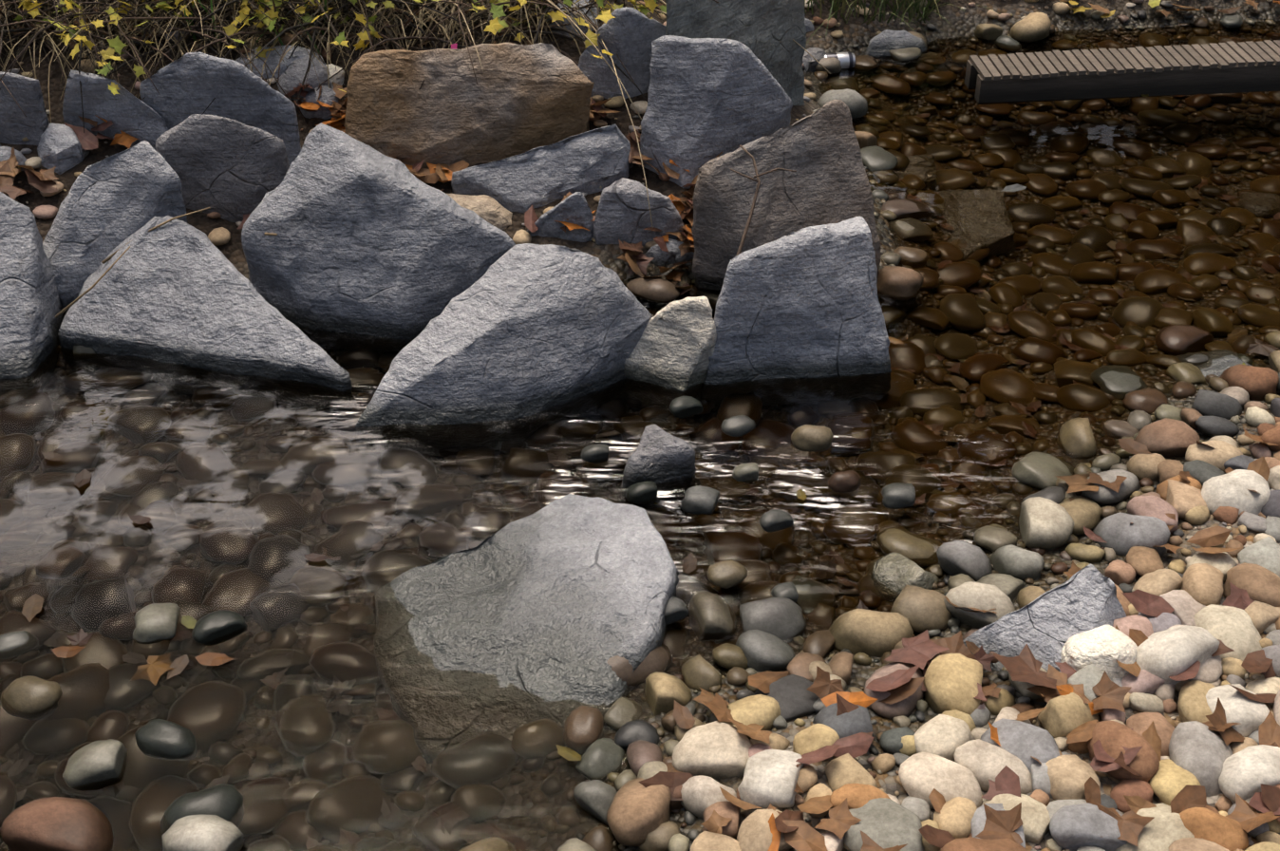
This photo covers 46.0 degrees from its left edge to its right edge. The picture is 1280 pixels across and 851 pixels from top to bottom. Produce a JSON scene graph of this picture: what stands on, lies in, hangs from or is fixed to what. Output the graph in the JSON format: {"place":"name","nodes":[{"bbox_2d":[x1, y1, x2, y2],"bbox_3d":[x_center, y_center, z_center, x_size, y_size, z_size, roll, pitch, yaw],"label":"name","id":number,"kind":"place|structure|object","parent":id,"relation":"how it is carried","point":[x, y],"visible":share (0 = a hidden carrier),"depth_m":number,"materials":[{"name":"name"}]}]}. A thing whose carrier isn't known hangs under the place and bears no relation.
{"place":"outdoors","nodes":[
{"label":"outdoors","id":0,"kind":"place"},
{"bbox_2d":[0,0,830,227],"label":"bank twigs","id":1,"kind":"object","parent":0,"point":[229,10],"visible":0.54,"depth_m":4.53,"materials":[{"name":"brown plant"}]},
{"bbox_2d":[2,0,666,94],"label":"ivy leaves","id":2,"kind":"object","parent":1,"relation":"attached to","point":[494,27],"visible":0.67,"depth_m":4.47,"materials":[{"name":"plant"}]},
{"bbox_2d":[0,20,1279,850],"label":"stream water","id":3,"kind":"structure","parent":0,"point":[328,707],"depth_m":3.59,"materials":[{"name":"brown liquid"}]},
{"bbox_2d":[964,39,1279,102],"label":"wooden walkway","id":4,"kind":"structure","parent":3,"relation":"on","point":[1232,66],"depth_m":5.33,"materials":[{"name":"brown wood"}]},
{"bbox_2d":[0,0,1279,850],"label":"ground","id":5,"kind":"structure","parent":0,"point":[860,31],"depth_m":4.53,"materials":[{"name":"brown soil"}]},
{"bbox_2d":[0,146,26,170],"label":"rock","id":6,"kind":"object","parent":5,"relation":"on","point":[6,154],"visible":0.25,"depth_m":4.34,"materials":[{"name":"grey stone"}]},
{"bbox_2d":[0,71,49,145],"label":"boulder","id":7,"kind":"object","parent":5,"relation":"on","point":[17,125],"visible":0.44,"depth_m":4.33,"materials":[{"name":"grey stone"}]},
{"bbox_2d":[0,191,63,378],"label":"boulder","id":8,"kind":"object","parent":5,"relation":"on","point":[30,309],"visible":0.38,"depth_m":3.95,"materials":[{"name":"grey stone"}]},
{"bbox_2d":[37,122,84,174],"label":"rock","id":9,"kind":"object","parent":5,"relation":"on","point":[60,144],"visible":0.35,"depth_m":4.34,"materials":[{"name":"grey stone"}]},
{"bbox_2d":[42,140,187,312],"bbox_3d":[-1.443,-0.452,4.152,0.434,0.635,0.165,-11,37,-15],"label":"boulder","id":10,"kind":"object","parent":5,"relation":"on","point":[109,204],"visible":0.48,"depth_m":4.06,"materials":[{"name":"grey stone"}]},
{"bbox_2d":[62,69,169,150],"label":"boulder","id":11,"kind":"object","parent":5,"relation":"on","point":[124,110],"visible":0.42,"depth_m":4.36,"materials":[{"name":"grey stone"}]},
{"bbox_2d":[57,215,351,391],"bbox_3d":[-1.116,-0.201,4.091,0.844,0.642,0.320,8,37,11],"label":"boulder","id":12,"kind":"object","parent":5,"relation":"on","point":[178,291],"visible":0.62,"depth_m":3.97,"materials":[{"name":"grey stone"}]},
{"bbox_2d":[139,51,301,165],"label":"boulder","id":13,"kind":"object","parent":5,"relation":"on","point":[188,84],"visible":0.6,"depth_m":4.32,"materials":[{"name":"grey stone"}]},
{"bbox_2d":[155,113,289,222],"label":"boulder","id":14,"kind":"object","parent":5,"relation":"on","point":[229,169],"visible":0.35,"depth_m":4.24,"materials":[{"name":"grey stone"}]},
{"bbox_2d":[235,45,326,78],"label":"rock","id":15,"kind":"object","parent":5,"relation":"on","point":[274,57],"visible":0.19,"depth_m":4.57,"materials":[{"name":"grey stone"}]},
{"bbox_2d":[276,55,331,100],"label":"rock","id":16,"kind":"object","parent":5,"relation":"on","point":[291,76],"visible":0.25,"depth_m":4.54,"materials":[{"name":"grey stone"}]},
{"bbox_2d":[0,0,617,122],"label":"dry grass","id":17,"kind":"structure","parent":5,"relation":"on","point":[378,12],"depth_m":4.58,"materials":[{"name":"plant"}]},
{"bbox_2d":[299,85,340,119],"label":"rock","id":18,"kind":"object","parent":5,"relation":"on","point":[328,96],"visible":0.27,"depth_m":4.51,"materials":[{"name":"grey stone"}]},
{"bbox_2d":[325,63,344,89],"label":"rock","id":19,"kind":"object","parent":5,"relation":"on","point":[338,78],"visible":0.06,"depth_m":4.57,"materials":[{"name":"grey stone"}]},
{"bbox_2d":[241,122,515,338],"bbox_3d":[-0.693,-0.368,4.129,0.736,0.832,0.282,11,37,15],"label":"slab boulder","id":20,"kind":"object","parent":5,"relation":"on","point":[367,240],"visible":0.58,"depth_m":4.01,"materials":[{"name":"grey stone"}]},
{"bbox_2d":[55,145,796,318],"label":"twigs","id":21,"kind":"object","parent":20,"relation":"on","point":[758,180],"visible":0.83,"depth_m":3.98,"materials":[{"name":"brown wood"}]},
{"bbox_2d":[344,42,594,169],"bbox_3d":[-0.496,-0.856,4.480,0.742,0.526,0.153,-6,36,-8],"label":"brown boulder","id":22,"kind":"object","parent":5,"relation":"on","point":[525,98],"visible":0.67,"depth_m":4.39,"materials":[{"name":"brown stone"}]},
{"bbox_2d":[446,193,512,229],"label":"tan rock","id":23,"kind":"object","parent":5,"relation":"on","point":[494,212],"visible":0.19,"depth_m":4.36,"materials":[{"name":"beige stone"}]},
{"bbox_2d":[356,243,651,426],"bbox_3d":[-0.358,-0.059,3.878,0.766,0.733,0.294,-22,41,-27],"label":"slab boulder","id":24,"kind":"object","parent":5,"relation":"on","point":[519,330],"visible":0.52,"depth_m":3.75,"materials":[{"name":"grey stone"}]},
{"bbox_2d":[390,493,678,705],"bbox_3d":[-0.206,0.541,3.243,0.685,0.445,0.655,-18,40,-23],"label":"flat boulder","id":25,"kind":"object","parent":5,"relation":"on","point":[567,596],"visible":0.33,"depth_m":3.17,"materials":[{"name":"grey stone"}]},
{"bbox_2d":[451,123,630,212],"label":"rock","id":26,"kind":"object","parent":5,"relation":"on","point":[591,161],"visible":0.4,"depth_m":4.41,"materials":[{"name":"grey stone"}]},
{"bbox_2d":[526,191,593,242],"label":"rock","id":27,"kind":"object","parent":5,"relation":"on","point":[574,208],"visible":0.27,"depth_m":4.35,"materials":[{"name":"grey stone"}]},
{"bbox_2d":[545,0,599,37],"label":"rock","id":28,"kind":"object","parent":5,"relation":"on","point":[584,28],"visible":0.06,"depth_m":4.73,"materials":[{"name":"grey stone"}]},
{"bbox_2d":[184,0,997,59],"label":"grass tuft","id":29,"kind":"object","parent":5,"relation":"on","point":[911,5],"visible":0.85,"depth_m":5.72,"materials":[{"name":"green plant"}]},
{"bbox_2d":[577,7,666,98],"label":"boulder","id":30,"kind":"object","parent":5,"relation":"on","point":[628,35],"visible":0.48,"depth_m":4.54,"materials":[{"name":"grey stone"}]},
{"bbox_2d":[592,177,683,245],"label":"rock","id":31,"kind":"object","parent":5,"relation":"on","point":[623,212],"visible":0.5,"depth_m":4.33,"materials":[{"name":"grey stone"}]},
{"bbox_2d":[0,0,1279,850],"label":"stream pebbles","id":32,"kind":"object","parent":5,"relation":"on","point":[954,755],"visible":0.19,"depth_m":2.95,"materials":[{"name":"stone"}]},
{"bbox_2d":[0,0,1279,850],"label":"fallen leaves","id":33,"kind":"object","parent":32,"relation":"on","point":[903,684],"visible":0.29,"depth_m":2.93,"materials":[{"name":"brown plant"}]},
{"bbox_2d":[621,423,696,487],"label":"dark rock","id":34,"kind":"object","parent":5,"relation":"on","point":[659,455],"visible":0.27,"depth_m":3.54,"materials":[{"name":"grey stone"}]},
{"bbox_2d":[644,238,694,266],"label":"rock","id":35,"kind":"object","parent":5,"relation":"on","point":[660,256],"visible":0.21,"depth_m":4.34,"materials":[{"name":"grey stone"}]},
{"bbox_2d":[624,296,716,392],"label":"rock","id":36,"kind":"object","parent":5,"relation":"on","point":[673,349],"visible":0.33,"depth_m":3.85,"materials":[{"name":"grey stone"}]},
{"bbox_2d":[640,35,792,188],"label":"boulder","id":37,"kind":"object","parent":5,"relation":"on","point":[708,99],"visible":0.48,"depth_m":4.41,"materials":[{"name":"grey stone"}]},
{"bbox_2d":[665,0,806,105],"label":"boulder","id":38,"kind":"object","parent":5,"relation":"on","point":[766,32],"visible":0.31,"depth_m":4.75,"materials":[{"name":"grey stone"}]},
{"bbox_2d":[691,99,880,290],"bbox_3d":[0.407,-0.518,4.261,0.530,0.753,0.196,-10,37,-13],"label":"boulder","id":39,"kind":"object","parent":5,"relation":"on","point":[819,153],"visible":0.44,"depth_m":4.15,"materials":[{"name":"grey stone"}]},
{"bbox_2d":[704,216,891,384],"bbox_3d":[0.389,-0.168,3.985,0.519,0.769,0.205,-5,36,-7],"label":"boulder","id":40,"kind":"object","parent":5,"relation":"on","point":[802,303],"visible":0.6,"depth_m":3.83,"materials":[{"name":"grey stone"}]},
{"bbox_2d":[804,18,813,32],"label":"rock","id":41,"kind":"object","parent":5,"relation":"on","point":[809,26],"visible":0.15,"depth_m":5.65,"materials":[{"name":"grey stone"}]},
{"bbox_2d":[802,47,826,74],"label":"rock","id":42,"kind":"object","parent":5,"relation":"on","point":[810,63],"visible":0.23,"depth_m":5.50,"materials":[{"name":"grey stone"}]},
{"bbox_2d":[824,51,855,68],"bbox_3d":[0.729,-1.343,5.567,0.123,0.066,0.066,-6,36,-8],"label":"drink can","id":43,"kind":"object","parent":5,"relation":"on","point":[847,60],"visible":0.58,"depth_m":5.54,"materials":[{"name":"silver metal"}]},
{"bbox_2d":[864,29,926,56],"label":"rock","id":44,"kind":"object","parent":5,"relation":"on","point":[883,43],"visible":0.27,"depth_m":5.66,"materials":[{"name":"grey stone"}]},
{"bbox_2d":[872,552,937,593],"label":"rock","id":45,"kind":"object","parent":5,"relation":"on","point":[896,572],"visible":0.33,"depth_m":3.27,"materials":[{"name":"beige stone"}]},
{"bbox_2d":[962,563,1126,672],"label":"bar rock","id":46,"kind":"object","parent":5,"relation":"on","point":[1045,626],"visible":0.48,"depth_m":3.02,"materials":[{"name":"grey stone"}]},
{"bbox_2d":[1060,624,1138,679],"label":"bar rock","id":47,"kind":"object","parent":5,"relation":"on","point":[1102,648],"visible":0.25,"depth_m":2.95,"materials":[{"name":"beige stone"}]},
{"bbox_2d":[1200,355,1252,376],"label":"flat rock","id":48,"kind":"object","parent":5,"relation":"on","point":[1224,363],"visible":0.06,"depth_m":3.94,"materials":[{"name":"grey stone"}]}
]}

